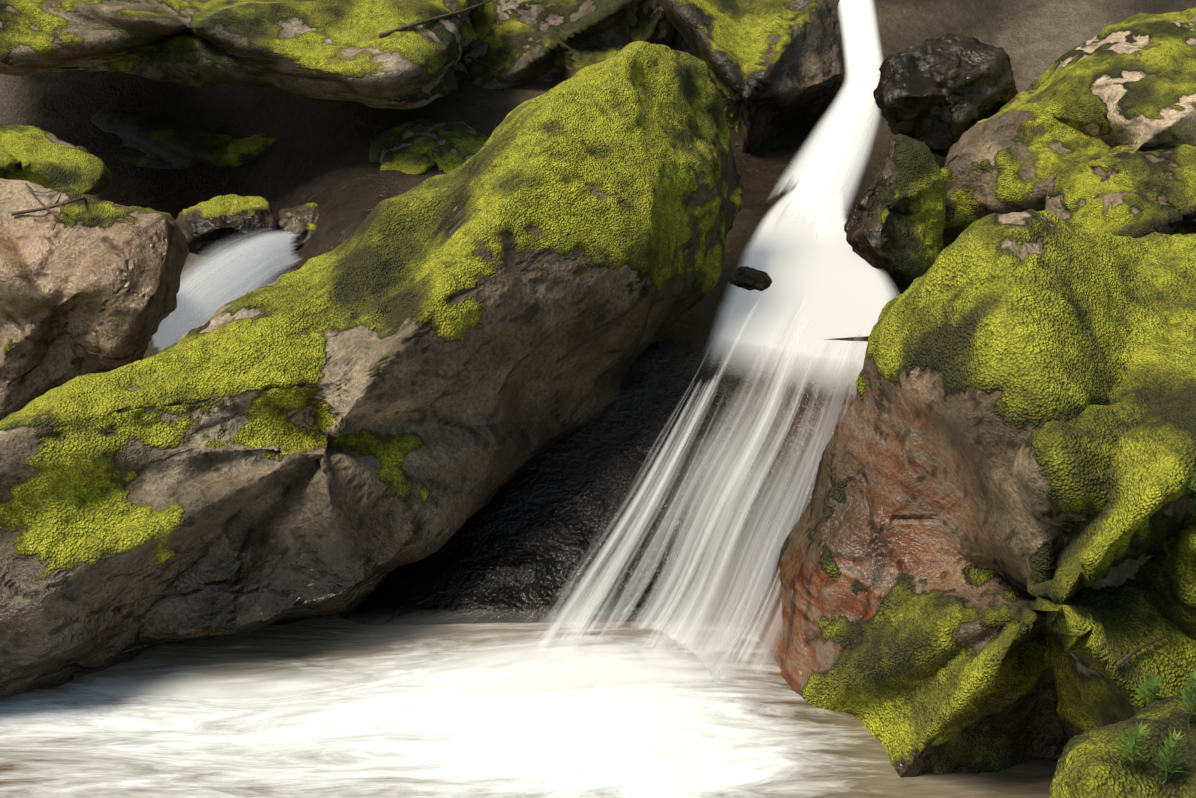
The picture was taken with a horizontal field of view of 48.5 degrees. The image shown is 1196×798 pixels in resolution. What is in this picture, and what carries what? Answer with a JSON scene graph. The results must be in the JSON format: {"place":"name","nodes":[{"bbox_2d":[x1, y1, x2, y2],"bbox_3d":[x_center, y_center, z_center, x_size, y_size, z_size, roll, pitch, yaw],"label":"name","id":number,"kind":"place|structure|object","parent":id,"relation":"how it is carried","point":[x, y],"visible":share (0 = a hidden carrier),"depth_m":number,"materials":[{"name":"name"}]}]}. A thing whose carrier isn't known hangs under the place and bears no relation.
{"place":"outdoors","nodes":[
{"label":"outdoors","id":0,"kind":"place"},
{"bbox_2d":[0,0,1195,624],"bbox_3d":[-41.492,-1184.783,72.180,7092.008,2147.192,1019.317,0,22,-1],"label":"rock face","id":1,"kind":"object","parent":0,"point":[516,548],"depth_m":2.96},
{"bbox_2d":[0,124,111,194],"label":"mossy boulder","id":2,"kind":"object","parent":1,"relation":"on","point":[37,155],"visible":0.75,"depth_m":3.73,"materials":[{"name":"green plant"}]},
{"bbox_2d":[0,178,188,420],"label":"pink boulder","id":3,"kind":"object","parent":1,"relation":"on","point":[89,284],"visible":0.9,"depth_m":3.10,"materials":[{"name":"stone"}]},
{"bbox_2d":[25,183,64,220],"bbox_3d":[-1.293,-0.476,3.169,0.163,0.066,0.065,19,29,39],"label":"twig","id":4,"kind":"object","parent":3,"relation":"on","point":[32,192],"visible":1,"depth_m":3.17,"materials":[{"name":"brown wood"}]},
{"bbox_2d":[11,187,111,230],"bbox_3d":[-1.434,-0.580,3.794,0.168,0.348,1.585,-4,22,-10],"label":"twig","id":5,"kind":"object","parent":3,"relation":"on","point":[61,204],"visible":0.98,"depth_m":3.14,"materials":[{"name":"brown wood"}]},
{"bbox_2d":[91,108,276,168],"bbox_3d":[-1.437,-0.886,5.044,1.204,0.486,0.806,0,22,-1],"label":"cave boulder","id":6,"kind":"object","parent":1,"relation":"on","point":[162,140],"visible":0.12,"depth_m":4.76,"materials":[{"name":"grey stone"}]},
{"bbox_2d":[151,230,301,350],"bbox_3d":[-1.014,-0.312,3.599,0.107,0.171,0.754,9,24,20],"label":"stream water","id":7,"kind":"structure","parent":1,"relation":"on","point":[164,336],"depth_m":3.63,"materials":[{"name":"white liquid"}]},
{"bbox_2d":[176,194,276,256],"bbox_3d":[-1.108,-0.523,3.973,0.334,0.161,0.292,0,22,-1],"label":"cave boulder","id":8,"kind":"object","parent":1,"relation":"on","point":[205,225],"visible":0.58,"depth_m":3.89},
{"bbox_2d":[0,0,477,109],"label":"mossy rock","id":9,"kind":"object","parent":1,"relation":"on","point":[329,49],"visible":0.98,"depth_m":4.00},
{"bbox_2d":[378,0,492,37],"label":"twig","id":10,"kind":"object","parent":9,"relation":"on","point":[401,28],"visible":0.96,"depth_m":3.98,"materials":[{"name":"brown wood"}]},
{"bbox_2d":[276,202,318,249],"bbox_3d":[-0.869,-0.515,4.014,0.229,0.126,0.314,0,22,-1],"label":"rock","id":11,"kind":"object","parent":1,"relation":"on","point":[298,220],"visible":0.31,"depth_m":3.96,"materials":[{"name":"grey stone"}]},
{"bbox_2d":[0,41,743,699],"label":"boulder","id":12,"kind":"object","parent":1,"relation":"on","point":[378,395],"visible":0.98,"depth_m":2.39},
{"bbox_2d":[369,119,488,174],"bbox_3d":[-0.515,-0.733,4.159,0.406,0.238,0.432,0,22,-1],"label":"cave boulder","id":13,"kind":"object","parent":1,"relation":"on","point":[421,146],"visible":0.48,"depth_m":4.10,"materials":[{"name":"green plant"}]},
{"bbox_2d":[0,614,1057,797],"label":"water pool","id":14,"kind":"structure","parent":1,"relation":"on","point":[774,735],"depth_m":2.14,"materials":[{"name":"white liquid"}]},
{"bbox_2d":[75,656,371,698],"bbox_3d":[-0.708,0.563,2.430,1.446,0.271,0.295,0,22,-1],"label":"water spray","id":15,"kind":"object","parent":14,"relation":"on","point":[244,693],"visible":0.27,"depth_m":2.27,"materials":[{"name":"white liquid"}]},
{"bbox_2d":[299,608,780,694],"bbox_3d":[-0.049,0.554,2.399,1.070,0.377,0.326,0,22,-1],"label":"foam","id":16,"kind":"object","parent":14,"relation":"on","point":[580,671],"visible":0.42,"depth_m":2.23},
{"bbox_2d":[516,372,723,662],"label":"waterfall","id":17,"kind":"structure","parent":14,"relation":"on","point":[637,528],"depth_m":2.47,"materials":[{"name":"white liquid"}]},
{"bbox_2d":[707,349,860,681],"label":"waterfall","id":18,"kind":"structure","parent":14,"relation":"on","point":[750,649],"depth_m":2.30,"materials":[{"name":"white liquid"}]},
{"bbox_2d":[455,0,682,88],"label":"boulder","id":19,"kind":"object","parent":1,"relation":"on","point":[557,41],"visible":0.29,"depth_m":4.63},
{"bbox_2d":[468,56,523,83],"bbox_3d":[-0.365,-1.139,4.614,0.224,0.082,0.054,11,24,25],"label":"twig","id":20,"kind":"object","parent":19,"relation":"on","point":[469,57],"visible":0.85,"depth_m":4.60,"materials":[{"name":"brown wood"}]},
{"bbox_2d":[527,298,863,686],"bbox_3d":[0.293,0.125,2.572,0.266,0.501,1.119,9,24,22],"label":"waterfall","id":21,"kind":"object","parent":1,"relation":"on","point":[789,515],"visible":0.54,"depth_m":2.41,"materials":[{"name":"white liquid"}]},
{"bbox_2d":[728,266,771,290],"bbox_3d":[0.380,-0.275,3.234,0.126,0.088,0.093,0,22,-1],"label":"stream boulder","id":22,"kind":"object","parent":1,"relation":"on","point":[747,278],"visible":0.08,"depth_m":3.21,"materials":[{"name":"black stone"}]},
{"bbox_2d":[659,0,846,151],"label":"boulder","id":23,"kind":"object","parent":1,"relation":"on","point":[775,66],"visible":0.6,"depth_m":4.25,"materials":[{"name":"grey stone"}]},
{"bbox_2d":[694,187,898,421],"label":"waterfall","id":24,"kind":"structure","parent":1,"relation":"on","point":[836,280],"depth_m":3.15,"materials":[{"name":"white liquid"}]},
{"bbox_2d":[770,0,883,238],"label":"water chute","id":25,"kind":"object","parent":24,"relation":"on","point":[805,156],"visible":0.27,"depth_m":3.92,"materials":[{"name":"white liquid"}]},
{"bbox_2d":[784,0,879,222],"bbox_3d":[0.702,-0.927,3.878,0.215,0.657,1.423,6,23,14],"label":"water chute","id":26,"kind":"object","parent":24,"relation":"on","point":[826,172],"visible":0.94,"depth_m":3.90,"materials":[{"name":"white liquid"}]},
{"bbox_2d":[844,134,946,282],"bbox_3d":[0.764,-0.482,3.479,0.275,0.413,0.526,12,25,26],"label":"wedge boulder","id":27,"kind":"object","parent":1,"relation":"on","point":[894,224],"visible":0.85,"depth_m":3.39,"materials":[{"name":"green stone"}]},
{"bbox_2d":[756,209,1195,777],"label":"boulder","id":28,"kind":"object","parent":1,"relation":"on","point":[948,601],"visible":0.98,"depth_m":1.97,"materials":[{"name":"green plant"}]},
{"bbox_2d":[1013,393,1195,639],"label":"boulder","id":29,"kind":"object","parent":28,"relation":"attached to","point":[1060,472],"visible":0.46,"depth_m":1.71,"materials":[{"name":"green plant"}]},
{"bbox_2d":[1153,535,1176,560],"bbox_3d":[0.729,0.184,1.708,0.037,0.069,0.038,0,22,-1],"label":"sprig","id":30,"kind":"object","parent":29,"relation":"on","point":[1165,544],"visible":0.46,"depth_m":1.71,"materials":[{"name":"green plant"}]},
{"bbox_2d":[1184,495,1195,515],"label":"sprig","id":31,"kind":"object","parent":29,"relation":"on","point":[1193,508],"visible":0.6,"depth_m":1.63,"materials":[{"name":"green plant"}]},
{"bbox_2d":[1048,692,1195,797],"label":"corner boulder","id":32,"kind":"object","parent":28,"relation":"attached to","point":[1090,764],"visible":0.94,"depth_m":1.41,"materials":[{"name":"green plant"}]},
{"bbox_2d":[1113,721,1150,763],"bbox_3d":[0.554,0.360,1.380,0.038,0.067,0.039,0,22,-1],"label":"sprig","id":33,"kind":"object","parent":32,"relation":"on","point":[1135,737],"visible":0.94,"depth_m":1.38,"materials":[{"name":"green plant"}]},
{"bbox_2d":[1132,673,1163,709],"bbox_3d":[0.658,0.352,1.590,0.038,0.068,0.038,-20,29,-40],"label":"sprig","id":34,"kind":"object","parent":32,"relation":"on","point":[1152,685],"visible":0.98,"depth_m":1.58,"materials":[{"name":"green plant"}]},
{"bbox_2d":[1150,728,1189,783],"bbox_3d":[0.590,0.372,1.373,0.038,0.065,0.039,0,22,-1],"label":"sprig","id":35,"kind":"object","parent":32,"relation":"on","point":[1170,755],"visible":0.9,"depth_m":1.37,"materials":[{"name":"green plant"}]},
{"bbox_2d":[1174,668,1195,725],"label":"sprig","id":36,"kind":"object","parent":32,"relation":"on","point":[1192,702],"visible":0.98,"depth_m":1.42,"materials":[{"name":"green plant"}]},
{"bbox_2d":[1115,634,1191,676],"bbox_3d":[0.680,0.329,1.650,0.137,0.060,0.057,-9,24,-22],"label":"twig","id":37,"kind":"object","parent":28,"relation":"on","point":[1126,657],"visible":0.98,"depth_m":1.67,"materials":[{"name":"brown wood"}]},
{"bbox_2d":[1179,466,1195,497],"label":"sprig","id":38,"kind":"object","parent":28,"relation":"on","point":[1193,482],"visible":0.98,"depth_m":1.60,"materials":[{"name":"green plant"}]},
{"bbox_2d":[940,8,1195,245],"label":"boulder","id":39,"kind":"object","parent":1,"relation":"on","point":[1130,81],"visible":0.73,"depth_m":3.63,"materials":[{"name":"green plant"}]},
{"bbox_2d":[873,33,1017,156],"bbox_3d":[1.070,-0.921,4.085,0.511,0.376,0.578,0,22,-1],"label":"rock","id":40,"kind":"object","parent":39,"relation":"on","point":[942,95],"visible":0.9,"depth_m":3.91,"materials":[{"name":"grey stone"}]},
{"bbox_2d":[1045,143,1195,237],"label":"boulder","id":41,"kind":"object","parent":39,"relation":"on","point":[1123,190],"visible":0.65,"depth_m":3.29,"materials":[{"name":"green plant"}]}
]}

